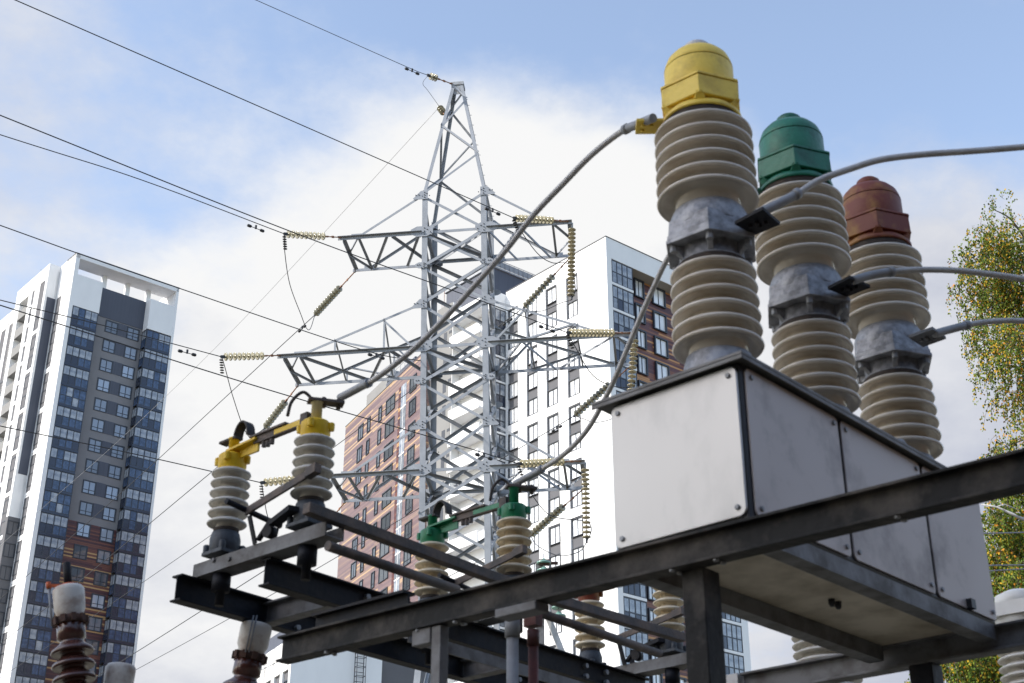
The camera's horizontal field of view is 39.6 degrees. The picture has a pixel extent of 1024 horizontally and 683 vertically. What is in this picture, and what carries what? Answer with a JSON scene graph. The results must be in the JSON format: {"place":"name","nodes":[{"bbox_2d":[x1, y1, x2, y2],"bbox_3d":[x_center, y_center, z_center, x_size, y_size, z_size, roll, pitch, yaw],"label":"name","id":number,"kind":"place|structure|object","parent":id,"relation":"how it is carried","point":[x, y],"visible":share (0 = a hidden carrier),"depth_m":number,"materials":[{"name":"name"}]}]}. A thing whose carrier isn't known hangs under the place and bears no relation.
{"place":"outdoors","nodes":[
{"label":"outdoors","id":0,"kind":"place"},
{"bbox_2d":[0,134,283,233],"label":"overhead wire","id":1,"kind":"object","parent":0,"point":[255,227],"visible":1,"depth_m":47.02,"materials":[{"name":"grey metal"}]},
{"bbox_2d":[257,632,425,682],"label":"apartment block","id":2,"kind":"structure","parent":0,"point":[347,667],"depth_m":120.99,"materials":[{"name":"grey"}]},
{"bbox_2d":[0,0,1023,682],"label":"sky","id":3,"kind":"structure","parent":0,"point":[546,82],"materials":[{"name":"blue"}]},
{"label":"ground","id":4,"kind":"structure","parent":0,"visible":0},
{"bbox_2d":[0,252,178,682],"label":"apartment tower","id":5,"kind":"structure","parent":4,"relation":"on","point":[60,381],"depth_m":194.88,"materials":[{"name":"white concrete"}]},
{"bbox_2d":[71,566,84,582],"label":"window","id":6,"kind":"structure","parent":5,"relation":"in","point":[77,573],"depth_m":187.79,"materials":[{"name":"grey glass"}]},
{"bbox_2d":[72,543,87,559],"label":"window","id":7,"kind":"structure","parent":5,"relation":"in","point":[79,551],"depth_m":189.08,"materials":[{"name":"grey glass"}]},
{"bbox_2d":[76,522,90,537],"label":"window","id":8,"kind":"structure","parent":5,"relation":"in","point":[85,531],"depth_m":190.47,"materials":[{"name":"blue"}]},
{"bbox_2d":[78,500,93,516],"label":"window","id":9,"kind":"structure","parent":5,"relation":"in","point":[85,508],"depth_m":191.87,"materials":[{"name":"blue glass"}]},
{"bbox_2d":[81,479,96,495],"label":"window","id":10,"kind":"structure","parent":5,"relation":"in","point":[88,487],"depth_m":193.23,"materials":[{"name":"blue glass"}]},
{"bbox_2d":[84,458,99,474],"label":"window","id":11,"kind":"structure","parent":5,"relation":"in","point":[92,468],"depth_m":194.58,"materials":[{"name":"blue"}]},
{"bbox_2d":[87,437,101,453],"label":"window","id":12,"kind":"structure","parent":5,"relation":"in","point":[92,441],"depth_m":195.94,"materials":[{"name":"blue glass"}]},
{"bbox_2d":[87,616,102,632],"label":"window","id":13,"kind":"structure","parent":5,"relation":"in","point":[95,623],"depth_m":186.96,"materials":[{"name":"grey"}]},
{"bbox_2d":[90,417,104,432],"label":"window","id":14,"kind":"structure","parent":5,"relation":"in","point":[97,425],"depth_m":197.28,"materials":[{"name":"blue glass"}]},
{"bbox_2d":[90,593,105,609],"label":"window","id":15,"kind":"structure","parent":5,"relation":"in","point":[97,600],"depth_m":188.29,"materials":[{"name":"blue"}]},
{"bbox_2d":[93,397,107,412],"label":"window","id":16,"kind":"structure","parent":5,"relation":"in","point":[100,404],"depth_m":198.63,"materials":[{"name":"blue glass"}]},
{"bbox_2d":[93,571,108,586],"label":"window","id":17,"kind":"structure","parent":5,"relation":"in","point":[100,578],"depth_m":189.68,"materials":[{"name":"grey glass"}]},
{"bbox_2d":[96,377,110,392],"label":"window","id":18,"kind":"structure","parent":5,"relation":"in","point":[103,385],"depth_m":200.00,"materials":[{"name":"blue glass"}]},
{"bbox_2d":[96,549,110,564],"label":"window","id":19,"kind":"structure","parent":5,"relation":"in","point":[102,555],"depth_m":191.02,"materials":[{"name":"grey glass"}]},
{"bbox_2d":[99,358,113,373],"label":"window","id":20,"kind":"structure","parent":5,"relation":"in","point":[105,365],"depth_m":201.37,"materials":[{"name":"blue"}]},
{"bbox_2d":[99,527,113,543],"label":"window","id":21,"kind":"structure","parent":5,"relation":"in","point":[106,535],"depth_m":192.38,"materials":[{"name":"blue glass"}]},
{"bbox_2d":[102,339,115,353],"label":"window","id":22,"kind":"structure","parent":5,"relation":"in","point":[108,346],"depth_m":202.70,"materials":[{"name":"blue"}]},
{"bbox_2d":[102,506,116,521],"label":"window","id":23,"kind":"structure","parent":5,"relation":"in","point":[109,514],"depth_m":193.84,"materials":[{"name":"blue glass"}]},
{"bbox_2d":[104,485,118,500],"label":"window","id":24,"kind":"structure","parent":5,"relation":"in","point":[111,492],"depth_m":195.17,"materials":[{"name":"blue glass"}]},
{"bbox_2d":[107,464,121,479],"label":"window","id":25,"kind":"structure","parent":5,"relation":"in","point":[114,472],"depth_m":196.51,"materials":[{"name":"blue glass"}]},
{"bbox_2d":[110,444,124,459],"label":"window","id":26,"kind":"structure","parent":5,"relation":"in","point":[116,454],"depth_m":197.86,"materials":[{"name":"blue"}]},
{"bbox_2d":[113,423,126,438],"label":"window","id":27,"kind":"structure","parent":5,"relation":"in","point":[119,431],"depth_m":199.22,"materials":[{"name":"blue glass"}]},
{"bbox_2d":[115,403,129,418],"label":"window","id":28,"kind":"structure","parent":5,"relation":"in","point":[122,411],"depth_m":200.58,"materials":[{"name":"blue glass"}]},
{"bbox_2d":[118,384,132,399],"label":"window","id":29,"kind":"structure","parent":5,"relation":"in","point":[125,391],"depth_m":201.96,"materials":[{"name":"blue"}]},
{"bbox_2d":[121,364,134,379],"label":"window","id":30,"kind":"structure","parent":5,"relation":"in","point":[127,372],"depth_m":203.29,"materials":[{"name":"blue"}]},
{"bbox_2d":[337,354,429,601],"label":"apartment tower","id":31,"kind":"structure","parent":4,"relation":"on","point":[366,442],"depth_m":171.56,"materials":[{"name":"brown brick"}]},
{"bbox_2d":[170,557,649,682],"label":"switch gantry","id":32,"kind":"object","parent":4,"relation":"on","point":[476,652],"visible":0.69,"depth_m":7.34,"materials":[{"name":"metal"}]},
{"bbox_2d":[103,662,135,682],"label":"brown bushing","id":33,"kind":"object","parent":32,"relation":"attached to","point":[119,672],"visible":1,"depth_m":6.65,"materials":[{"name":"ceramic"}]},
{"bbox_2d":[223,615,271,682],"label":"brown bushing","id":34,"kind":"object","parent":32,"relation":"attached to","point":[249,657],"visible":1,"depth_m":6.90,"materials":[{"name":"ceramic"}]},
{"bbox_2d":[193,391,344,606],"bbox_3d":[-1.169,0.721,6.670,0.965,0.920,0.342,-19,-32,34],"label":"disconnector pole","id":35,"kind":"object","parent":32,"relation":"on","point":[224,551],"visible":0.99,"depth_m":6.62,"materials":[{"name":"grey ceramic"}]},
{"bbox_2d":[302,502,509,582],"bbox_3d":[-0.459,0.963,6.631,0.050,0.094,1.313,-22,-34,37],"label":"drive bar","id":36,"kind":"object","parent":35,"relation":"attached to","point":[375,533],"visible":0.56,"depth_m":6.55,"materials":[{"name":"grey metal"}]},
{"bbox_2d":[324,541,460,592],"bbox_3d":[-0.528,1.026,6.423,0.046,0.063,0.809,-22,-34,37],"label":"drive tube","id":37,"kind":"object","parent":36,"relation":"attached to","point":[380,563],"visible":0.86,"depth_m":6.38,"materials":[{"name":"grey metal"}]},
{"bbox_2d":[405,478,537,665],"bbox_3d":[-0.241,1.231,7.697,0.965,0.920,0.342,-19,-32,34],"label":"disconnector pole","id":38,"kind":"object","parent":32,"relation":"on","point":[513,541],"visible":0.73,"depth_m":7.69,"materials":[{"name":"beige ceramic"}]},
{"bbox_2d":[513,254,668,483],"bbox_3d":[0.546,-0.033,7.284,0.137,1.048,1.946,16,-30,-29],"label":"cable","id":39,"kind":"object","parent":38,"relation":"attached to","point":[537,471],"visible":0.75,"depth_m":7.22,"materials":[{"name":"metal"}]},
{"bbox_2d":[543,611,662,657],"bbox_3d":[0.458,1.520,7.401,0.046,0.067,1.029,-22,-34,37],"label":"drive tube","id":40,"kind":"object","parent":38,"relation":"attached to","point":[599,633],"visible":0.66,"depth_m":7.39,"materials":[{"name":"grey metal"}]},
{"bbox_2d":[549,599,684,642],"bbox_3d":[0.579,1.495,7.654,0.050,0.068,1.143,-22,-34,37],"label":"drive bar","id":41,"kind":"object","parent":38,"relation":"attached to","point":[600,613],"visible":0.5,"depth_m":7.63,"materials":[{"name":"grey metal"}]},
{"bbox_2d":[574,588,686,682],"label":"disconnector pole","id":42,"kind":"object","parent":32,"relation":"on","point":[671,663],"visible":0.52,"depth_m":8.57,"materials":[{"name":"beige ceramic"}]},
{"bbox_2d":[277,81,634,682],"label":"lattice pylon","id":43,"kind":"object","parent":4,"relation":"on","point":[424,470],"visible":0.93,"depth_m":49.95,"materials":[{"name":"grey metal"}]},
{"bbox_2d":[0,225,420,360],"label":"overhead wire","id":44,"kind":"object","parent":43,"relation":"attached to","point":[370,354],"visible":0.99,"depth_m":44.25,"materials":[{"name":"grey metal"}]},
{"bbox_2d":[220,352,281,360],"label":"insulator string","id":45,"kind":"object","parent":43,"relation":"attached to","point":[234,356],"visible":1,"depth_m":48.55,"materials":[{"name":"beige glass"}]},
{"bbox_2d":[0,300,220,356],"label":"overhead wire","id":46,"kind":"object","parent":45,"relation":"attached to","point":[186,352],"visible":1,"depth_m":46.01,"materials":[{"name":"grey metal"}]},
{"bbox_2d":[260,475,294,486],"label":"insulator string","id":47,"kind":"object","parent":43,"relation":"attached to","point":[275,481],"visible":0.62,"depth_m":45.92,"materials":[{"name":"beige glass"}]},
{"bbox_2d":[0,426,260,482],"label":"overhead wire","id":48,"kind":"object","parent":47,"relation":"attached to","point":[112,449],"visible":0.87,"depth_m":42.49,"materials":[{"name":"grey metal"}]},
{"bbox_2d":[263,385,297,429],"bbox_3d":[-8.550,2.436,52.623,0.286,0.286,3.065,15,-42,-28],"label":"insulator string","id":49,"kind":"object","parent":43,"relation":"attached to","point":[277,411],"visible":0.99,"depth_m":52.79,"materials":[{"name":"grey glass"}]},
{"bbox_2d":[0,428,263,643],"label":"overhead wire","id":50,"kind":"object","parent":49,"relation":"attached to","point":[124,544],"visible":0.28,"depth_m":65.55,"materials":[{"name":"grey"}]},
{"bbox_2d":[283,230,341,239],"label":"insulator string","id":51,"kind":"object","parent":43,"relation":"attached to","point":[314,235],"visible":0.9,"depth_m":50.45,"materials":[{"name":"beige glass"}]},
{"bbox_2d":[313,270,355,315],"bbox_3d":[-6.840,-1.848,54.836,0.286,0.286,3.659,15,-35,-28],"label":"insulator string","id":52,"kind":"object","parent":43,"relation":"attached to","point":[328,300],"visible":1,"depth_m":55.08,"materials":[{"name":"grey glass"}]},
{"bbox_2d":[0,316,313,598],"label":"overhead wire","id":53,"kind":"object","parent":52,"relation":"attached to","point":[301,328],"visible":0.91,"depth_m":67.48,"materials":[{"name":"grey metal"}]},
{"bbox_2d":[282,236,314,329],"bbox_3d":[-7.926,-1.891,52.683,0.290,1.581,6.952,0,-26,1],"label":"jumper wire","id":54,"kind":"object","parent":52,"relation":"hanging from","point":[284,243],"visible":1,"depth_m":51.08,"materials":[{"name":"grey"}]},
{"bbox_2d":[437,105,449,119],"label":"insulator string","id":55,"kind":"object","parent":43,"relation":"attached to","point":[439,110],"visible":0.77,"depth_m":55.78,"materials":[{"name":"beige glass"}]},
{"bbox_2d":[1,112,434,544],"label":"overhead wire","id":56,"kind":"object","parent":55,"relation":"attached to","point":[237,325],"visible":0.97,"depth_m":72.32,"materials":[{"name":"grey metal"}]},
{"bbox_2d":[513,214,568,223],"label":"insulator string","id":57,"kind":"object","parent":43,"relation":"attached to","point":[521,218],"visible":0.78,"depth_m":49.71,"materials":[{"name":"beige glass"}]},
{"bbox_2d":[15,0,512,217],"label":"overhead wire","id":58,"kind":"object","parent":57,"relation":"attached to","point":[492,210],"visible":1,"depth_m":43.39,"materials":[{"name":"grey metal"}]},
{"bbox_2d":[522,259,568,308],"bbox_3d":[1.325,-2.233,53.949,0.286,0.286,3.448,15,-42,-28],"label":"insulator string","id":59,"kind":"object","parent":43,"relation":"attached to","point":[538,291],"visible":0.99,"depth_m":54.20,"materials":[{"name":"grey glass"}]},
{"bbox_2d":[0,308,522,677],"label":"overhead wire","id":60,"kind":"object","parent":59,"relation":"attached to","point":[510,319],"visible":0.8,"depth_m":67.69,"materials":[{"name":"grey metal"}]},
{"bbox_2d":[517,458,580,467],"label":"insulator string","id":61,"kind":"object","parent":43,"relation":"attached to","point":[527,463],"visible":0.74,"depth_m":45.29,"materials":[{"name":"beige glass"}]},
{"bbox_2d":[0,305,517,463],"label":"overhead wire","id":62,"kind":"object","parent":61,"relation":"attached to","point":[483,456],"visible":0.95,"depth_m":39.25,"materials":[{"name":"grey metal"}]},
{"bbox_2d":[530,490,582,536],"bbox_3d":[1.555,6.005,49.875,0.286,0.286,3.546,15,-42,-28],"label":"insulator string","id":63,"kind":"object","parent":43,"relation":"attached to","point":[547,520],"visible":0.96,"depth_m":50.08,"materials":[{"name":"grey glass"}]},
{"bbox_2d":[567,223,575,300],"bbox_3d":[2.097,-2.842,50.143,0.286,3.075,0.286,23,-32,-38],"label":"insulator string","id":64,"kind":"object","parent":43,"relation":"hanging from","point":[571,253],"visible":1,"depth_m":50.12,"materials":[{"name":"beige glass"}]},
{"bbox_2d":[581,462,590,542],"bbox_3d":[2.397,5.210,46.116,0.286,2.724,0.286,1,-24,-2],"label":"insulator string","id":65,"kind":"object","parent":43,"relation":"hanging from","point":[585,503],"visible":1,"depth_m":46.08,"materials":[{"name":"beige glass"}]},
{"bbox_2d":[517,465,591,555],"bbox_3d":[1.352,6.285,47.427,2.432,2.020,7.038,0,-26,0],"label":"jumper wire","id":66,"kind":"object","parent":65,"relation":"hanging from","point":[520,469],"visible":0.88,"depth_m":45.61,"materials":[{"name":"grey metal"}]},
{"bbox_2d":[566,328,630,336],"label":"insulator string","id":67,"kind":"object","parent":43,"relation":"attached to","point":[571,332],"visible":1,"depth_m":47.20,"materials":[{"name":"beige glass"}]},
{"bbox_2d":[0,115,566,332],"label":"overhead wire","id":68,"kind":"object","parent":67,"relation":"attached to","point":[546,328],"visible":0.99,"depth_m":40.16,"materials":[{"name":"grey metal"}]},
{"bbox_2d":[573,367,628,417],"bbox_3d":[3.292,1.806,51.865,0.286,0.286,3.774,15,-40,-28],"label":"insulator string","id":69,"kind":"object","parent":43,"relation":"attached to","point":[589,402],"visible":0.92,"depth_m":52.26,"materials":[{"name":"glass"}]},
{"bbox_2d":[136,416,572,669],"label":"overhead wire","id":70,"kind":"object","parent":69,"relation":"attached to","point":[557,427],"visible":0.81,"depth_m":63.53,"materials":[{"name":"grey metal"}]},
{"bbox_2d":[627,335,638,389],"bbox_3d":[4.089,0.781,48.103,0.286,2.246,0.286,-5,-26,25],"label":"insulator string","id":71,"kind":"object","parent":43,"relation":"hanging from","point":[633,362],"visible":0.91,"depth_m":48.09,"materials":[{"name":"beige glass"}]},
{"bbox_2d":[505,620,519,682],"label":"vertical pipe","id":72,"kind":"object","parent":4,"relation":"on","point":[512,632],"visible":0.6,"depth_m":6.08,"materials":[{"name":"grey metal"}]},
{"bbox_2d":[523,614,542,682],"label":"vertical pipe","id":73,"kind":"object","parent":4,"relation":"on","point":[531,623],"visible":0.93,"depth_m":6.14,"materials":[{"name":"brown metal"}]},
{"bbox_2d":[536,559,564,650],"bbox_3d":[0.968,8.044,22.857,1.109,9.316,0.400,0,-26,0],"label":"portal post","id":74,"kind":"object","parent":4,"relation":"on","point":[555,635],"visible":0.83,"depth_m":24.45,"materials":[{"name":"grey metal"}]},
{"bbox_2d":[427,235,750,682],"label":"apartment tower","id":75,"kind":"structure","parent":4,"relation":"on","point":[614,279],"depth_m":150.51,"materials":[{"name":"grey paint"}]},
{"bbox_2d":[508,380,517,399],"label":"window","id":76,"kind":"structure","parent":75,"relation":"in","point":[512,387],"depth_m":156.18,"materials":[{"name":"grey glass"}]},
{"bbox_2d":[508,405,517,425],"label":"window","id":77,"kind":"structure","parent":75,"relation":"in","point":[513,412],"depth_m":154.85,"materials":[{"name":"grey"}]},
{"bbox_2d":[508,431,517,451],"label":"window","id":78,"kind":"structure","parent":75,"relation":"in","point":[512,441],"depth_m":153.45,"materials":[{"name":"grey"}]},
{"bbox_2d":[527,372,537,390],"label":"window","id":79,"kind":"structure","parent":75,"relation":"in","point":[532,378],"depth_m":153.98,"materials":[{"name":"grey glass"}]},
{"bbox_2d":[528,396,537,416],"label":"window","id":80,"kind":"structure","parent":75,"relation":"in","point":[532,403],"depth_m":152.60,"materials":[{"name":"grey glass"}]},
{"bbox_2d":[528,422,537,442],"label":"window","id":81,"kind":"structure","parent":75,"relation":"in","point":[532,429],"depth_m":151.26,"materials":[{"name":"grey glass"}]},
{"bbox_2d":[528,504,538,523],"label":"window","id":82,"kind":"structure","parent":75,"relation":"in","point":[533,517],"depth_m":147.11,"materials":[{"name":"grey"}]},
{"bbox_2d":[546,285,556,305],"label":"window","id":83,"kind":"structure","parent":75,"relation":"in","point":[551,293],"depth_m":155.83,"materials":[{"name":"grey glass"}]},
{"bbox_2d":[547,386,557,407],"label":"window","id":84,"kind":"structure","parent":75,"relation":"in","point":[552,395],"depth_m":150.45,"materials":[{"name":"grey glass"}]},
{"bbox_2d":[548,413,558,434],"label":"window","id":85,"kind":"structure","parent":75,"relation":"in","point":[553,420],"depth_m":149.10,"materials":[{"name":"grey glass"}]},
{"bbox_2d":[548,440,558,458],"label":"window","id":86,"kind":"structure","parent":75,"relation":"in","point":[553,448],"depth_m":147.76,"materials":[{"name":"grey"}]},
{"bbox_2d":[549,524,560,545],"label":"window","id":87,"kind":"structure","parent":75,"relation":"in","point":[554,532],"depth_m":143.63,"materials":[{"name":"grey glass"}]},
{"bbox_2d":[567,299,577,319],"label":"window","id":88,"kind":"structure","parent":75,"relation":"in","point":[572,307],"depth_m":152.22,"materials":[{"name":"grey glass"}]},
{"bbox_2d":[569,376,579,397],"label":"window","id":89,"kind":"structure","parent":75,"relation":"in","point":[574,384],"depth_m":148.12,"materials":[{"name":"grey glass"}]},
{"bbox_2d":[571,490,582,508],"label":"window","id":90,"kind":"structure","parent":75,"relation":"in","point":[577,501],"depth_m":142.65,"materials":[{"name":"grey glass"}]},
{"bbox_2d":[571,516,582,537],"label":"window","id":91,"kind":"structure","parent":75,"relation":"in","point":[576,526],"depth_m":141.37,"materials":[{"name":"grey glass"}]},
{"bbox_2d":[633,277,644,299],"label":"window","id":92,"kind":"structure","parent":75,"relation":"in","point":[638,285],"depth_m":154.21,"materials":[{"name":"grey glass"}]},
{"bbox_2d":[636,328,646,350],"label":"window","id":93,"kind":"structure","parent":75,"relation":"in","point":[641,335],"depth_m":151.59,"materials":[{"name":"grey glass"}]},
{"bbox_2d":[636,353,648,376],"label":"window","id":94,"kind":"structure","parent":75,"relation":"in","point":[642,361],"depth_m":150.16,"materials":[{"name":"grey"}]},
{"bbox_2d":[651,288,665,308],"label":"window","id":95,"kind":"structure","parent":75,"relation":"in","point":[658,299],"depth_m":156.10,"materials":[{"name":"grey glass"}]},
{"bbox_2d":[652,310,667,333],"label":"window","id":96,"kind":"structure","parent":75,"relation":"in","point":[659,319],"depth_m":154.66,"materials":[{"name":"grey"}]},
{"bbox_2d":[653,335,668,358],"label":"window","id":97,"kind":"structure","parent":75,"relation":"in","point":[661,349],"depth_m":153.31,"materials":[{"name":"grey"}]},
{"bbox_2d":[655,361,669,379],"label":"window","id":98,"kind":"structure","parent":75,"relation":"in","point":[662,370],"depth_m":152.00,"materials":[{"name":"grey"}]},
{"bbox_2d":[275,448,1023,682],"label":"steel stand","id":99,"kind":"object","parent":4,"relation":"on","point":[675,565],"visible":1,"depth_m":5.29,"materials":[{"name":"black metal"}]},
{"bbox_2d":[591,39,996,645],"bbox_3d":[1.257,-0.014,6.215,0.697,2.396,2.053,-22,-34,37],"label":"circuit breaker","id":100,"kind":"object","parent":99,"relation":"on","point":[725,425],"visible":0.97,"depth_m":5.81,"materials":[{"name":"grey metal"}]},
{"bbox_2d":[337,113,656,399],"bbox_3d":[-0.095,-0.364,6.450,1.898,0.854,0.113,-21,-33,35],"label":"cable","id":101,"kind":"object","parent":100,"relation":"attached to","point":[624,129],"visible":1,"depth_m":6.46,"materials":[{"name":"metal"}]},
{"bbox_2d":[754,144,1023,212],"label":"cable","id":102,"kind":"object","parent":100,"relation":"attached to","point":[788,198],"visible":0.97,"depth_m":5.83,"materials":[{"name":"metal"}]},
{"bbox_2d":[852,266,1023,284],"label":"cable","id":103,"kind":"object","parent":100,"relation":"attached to","point":[892,271],"visible":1,"depth_m":6.19,"materials":[{"name":"metal"}]},
{"bbox_2d":[932,318,1023,337],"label":"cable","id":104,"kind":"object","parent":100,"relation":"attached to","point":[957,327],"visible":1,"depth_m":6.61,"materials":[{"name":"metal"}]},
{"bbox_2d":[904,188,1023,682],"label":"birch tree","id":105,"kind":"object","parent":4,"relation":"on","point":[1007,298],"visible":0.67,"depth_m":18.67,"materials":[{"name":"green plant"}]},
{"bbox_3d":[4.000,-5.830,-2.298,52.600,11.800,33.300,0,-26,0],"label":"substation hall","id":106,"kind":"object","parent":4,"relation":"on","visible":0},
{"bbox_2d":[46,562,96,682],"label":"brown bushing","id":107,"kind":"object","parent":106,"relation":"attached to","point":[72,651],"visible":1,"depth_m":6.64,"materials":[{"name":"ceramic"}]},
{"bbox_2d":[791,637,862,682],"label":"white bushing","id":108,"kind":"object","parent":106,"relation":"on","point":[804,650],"visible":0.16,"depth_m":8.26,"materials":[{"name":"ceramic"}]},
{"bbox_2d":[994,588,1023,682],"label":"white bushing","id":109,"kind":"object","parent":106,"relation":"on","point":[1009,605],"visible":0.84,"depth_m":8.33,"materials":[{"name":"ceramic"}]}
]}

